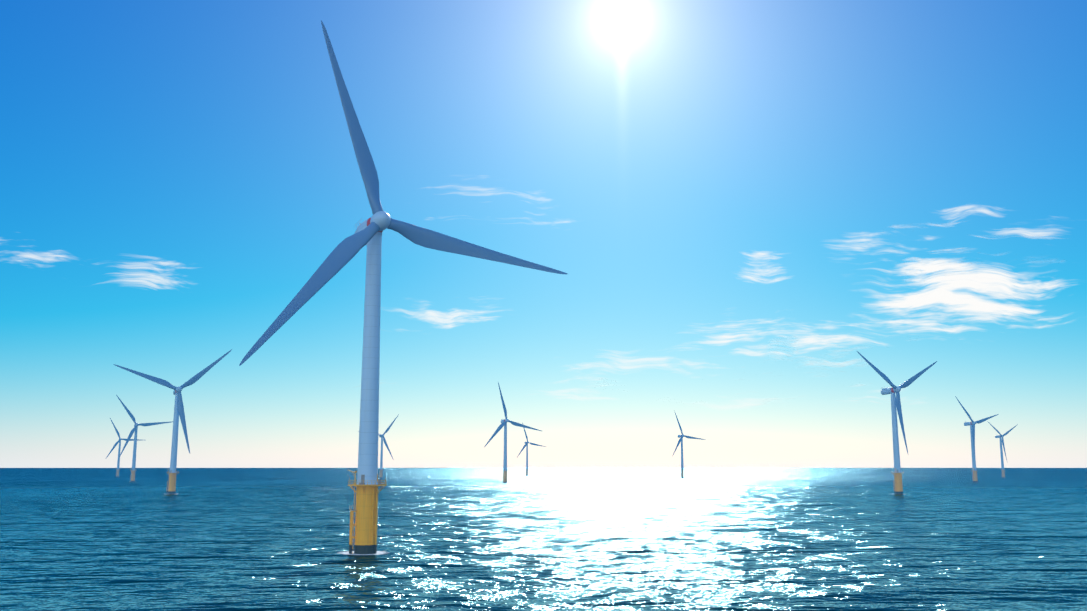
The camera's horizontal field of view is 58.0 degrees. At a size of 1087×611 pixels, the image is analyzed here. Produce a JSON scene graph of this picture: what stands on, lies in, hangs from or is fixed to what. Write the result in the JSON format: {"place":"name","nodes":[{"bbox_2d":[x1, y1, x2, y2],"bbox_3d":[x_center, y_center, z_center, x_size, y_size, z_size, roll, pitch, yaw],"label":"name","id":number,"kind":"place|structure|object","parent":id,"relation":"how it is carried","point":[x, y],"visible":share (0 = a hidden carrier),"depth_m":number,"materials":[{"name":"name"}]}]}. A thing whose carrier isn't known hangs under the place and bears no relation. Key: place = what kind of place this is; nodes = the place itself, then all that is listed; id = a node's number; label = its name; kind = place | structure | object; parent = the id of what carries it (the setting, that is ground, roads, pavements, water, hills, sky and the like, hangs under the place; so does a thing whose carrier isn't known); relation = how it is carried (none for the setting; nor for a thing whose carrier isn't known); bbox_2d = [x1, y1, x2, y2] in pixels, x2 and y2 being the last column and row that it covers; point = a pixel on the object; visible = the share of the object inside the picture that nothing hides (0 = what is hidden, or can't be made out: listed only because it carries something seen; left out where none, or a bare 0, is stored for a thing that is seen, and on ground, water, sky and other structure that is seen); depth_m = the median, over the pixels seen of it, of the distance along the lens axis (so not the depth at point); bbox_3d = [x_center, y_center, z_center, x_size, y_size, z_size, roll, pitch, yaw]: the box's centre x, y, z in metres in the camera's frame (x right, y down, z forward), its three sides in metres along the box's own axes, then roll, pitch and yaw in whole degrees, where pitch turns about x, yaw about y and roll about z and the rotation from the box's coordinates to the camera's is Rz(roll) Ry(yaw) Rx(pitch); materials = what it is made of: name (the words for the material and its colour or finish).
{"place":"outdoors","nodes":[
{"label":"outdoors","id":0,"kind":"place"},
{"bbox_2d":[18,253,63,260],"bbox_3d":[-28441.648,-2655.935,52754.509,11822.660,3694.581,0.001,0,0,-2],"label":"cloud","id":1,"kind":"structure","parent":0,"point":[33,256],"depth_m":52793.35,"materials":[{"name":"white"}]},
{"bbox_2d":[123,262,175,287],"bbox_3d":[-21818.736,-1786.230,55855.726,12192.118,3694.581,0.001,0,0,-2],"label":"cloud","id":2,"kind":"structure","parent":0,"point":[154,278],"depth_m":55839.24,"materials":[{"name":"white"}]},
{"bbox_2d":[408,310,485,326],"bbox_3d":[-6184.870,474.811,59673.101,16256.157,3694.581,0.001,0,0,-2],"label":"cloud","id":3,"kind":"structure","parent":0,"point":[437,316],"depth_m":59676.11,"materials":[{"name":"white"}]},
{"bbox_2d":[0,468,1086,610],"bbox_3d":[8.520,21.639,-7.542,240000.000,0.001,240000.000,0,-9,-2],"label":"sea","id":4,"kind":"structure","parent":0,"point":[584,539],"depth_m":308.07,"materials":[{"name":"liquid"}]},
{"bbox_2d":[106,418,138,476],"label":"turbine","id":5,"kind":"object","parent":4,"relation":"in","point":[118,461],"visible":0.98,"depth_m":2350.61,"materials":[{"name":"white metal"}]},
{"bbox_2d":[116,395,172,481],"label":"turbine","id":6,"kind":"object","parent":4,"relation":"in","point":[133,470],"visible":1,"depth_m":1564.19,"materials":[{"name":"white metal"}]},
{"bbox_2d":[113,350,230,493],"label":"turbine","id":7,"kind":"object","parent":4,"relation":"in","point":[178,408],"visible":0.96,"depth_m":856.49,"materials":[{"name":"white metal"}]},
{"bbox_2d":[337,551,385,554],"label":"foam","id":8,"kind":"object","parent":4,"relation":"on","point":[377,553],"visible":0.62,"depth_m":261.08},
{"bbox_2d":[358,414,398,477],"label":"turbine","id":9,"kind":"object","parent":4,"relation":"in","point":[381,454],"visible":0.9,"depth_m":2086.13,"materials":[{"name":"white metal"}]},
{"bbox_2d":[239,21,566,553],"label":"turbine","id":10,"kind":"object","parent":4,"relation":"in","point":[368,233],"visible":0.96,"depth_m":268.62,"materials":[{"name":"white metal"}]},
{"bbox_2d":[484,382,540,482],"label":"turbine","id":11,"kind":"object","parent":4,"relation":"in","point":[498,429],"visible":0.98,"depth_m":1424.40,"materials":[{"name":"white metal"}]},
{"bbox_2d":[517,422,545,475],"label":"turbine","id":12,"kind":"object","parent":4,"relation":"in","point":[526,446],"visible":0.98,"depth_m":2669.84,"materials":[{"name":"white metal"}]},
{"bbox_2d":[672,413,705,477],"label":"turbine","id":13,"kind":"object","parent":4,"relation":"in","point":[682,463],"visible":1,"depth_m":2105.05,"materials":[{"name":"white metal"}]},
{"bbox_2d":[857,351,936,493],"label":"turbine","id":14,"kind":"object","parent":4,"relation":"in","point":[895,404],"visible":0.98,"depth_m":855.22,"materials":[{"name":"white metal"}]},
{"bbox_2d":[955,396,997,482],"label":"turbine","id":15,"kind":"object","parent":4,"relation":"in","point":[972,423],"visible":0.96,"depth_m":1505.75,"materials":[{"name":"white metal"}]},
{"bbox_2d":[988,422,1017,477],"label":"turbine","id":16,"kind":"object","parent":4,"relation":"in","point":[1000,436],"visible":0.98,"depth_m":2136.26,"materials":[{"name":"white metal"}]},
{"bbox_2d":[0,0,1086,467],"label":"sky","id":17,"kind":"structure","parent":0,"point":[639,152],"materials":[{"name":"blue"}]},
{"bbox_2d":[588,358,702,402],"bbox_3d":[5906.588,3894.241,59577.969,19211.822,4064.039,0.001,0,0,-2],"label":"cloud","id":18,"kind":"structure","parent":0,"point":[638,360],"depth_m":59570.34,"materials":[{"name":"white"}]},
{"bbox_2d":[742,252,780,281],"bbox_3d":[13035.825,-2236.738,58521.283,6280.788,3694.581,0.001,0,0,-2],"label":"cloud","id":19,"kind":"structure","parent":0,"point":[757,255],"depth_m":58516.95,"materials":[{"name":"white"}]},
{"bbox_2d":[702,321,879,373],"bbox_3d":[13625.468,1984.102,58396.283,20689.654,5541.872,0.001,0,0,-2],"label":"cloud","id":20,"kind":"structure","parent":0,"point":[817,339],"depth_m":58451.71,"materials":[{"name":"white"}]},
{"bbox_2d":[793,360,869,385],"bbox_3d":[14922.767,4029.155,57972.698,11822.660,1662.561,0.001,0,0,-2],"label":"cloud","id":21,"kind":"structure","parent":0,"point":[833,366],"depth_m":58031.93,"materials":[{"name":"white"}]},
{"bbox_2d":[847,239,869,248],"bbox_3d":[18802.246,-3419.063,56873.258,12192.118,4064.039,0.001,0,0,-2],"label":"cloud","id":22,"kind":"structure","parent":0,"point":[860,240],"depth_m":56860.71,"materials":[{"name":"white"}]},
{"bbox_2d":[802,336,916,367],"bbox_3d":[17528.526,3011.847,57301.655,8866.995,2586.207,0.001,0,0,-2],"label":"cloud","id":23,"kind":"structure","parent":0,"point":[836,358],"depth_m":57292.96,"materials":[{"name":"white"}]},
{"bbox_2d":[871,222,1061,331],"bbox_3d":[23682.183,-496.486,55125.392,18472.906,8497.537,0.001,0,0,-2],"label":"cloud","id":24,"kind":"structure","parent":0,"point":[949,279],"depth_m":55116.35,"materials":[{"name":"white"}]},
{"bbox_2d":[954,206,1066,262],"bbox_3d":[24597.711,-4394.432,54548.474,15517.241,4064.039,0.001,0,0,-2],"label":"cloud","id":25,"kind":"structure","parent":0,"point":[1027,232],"depth_m":54601.60,"materials":[{"name":"white"}]}
]}

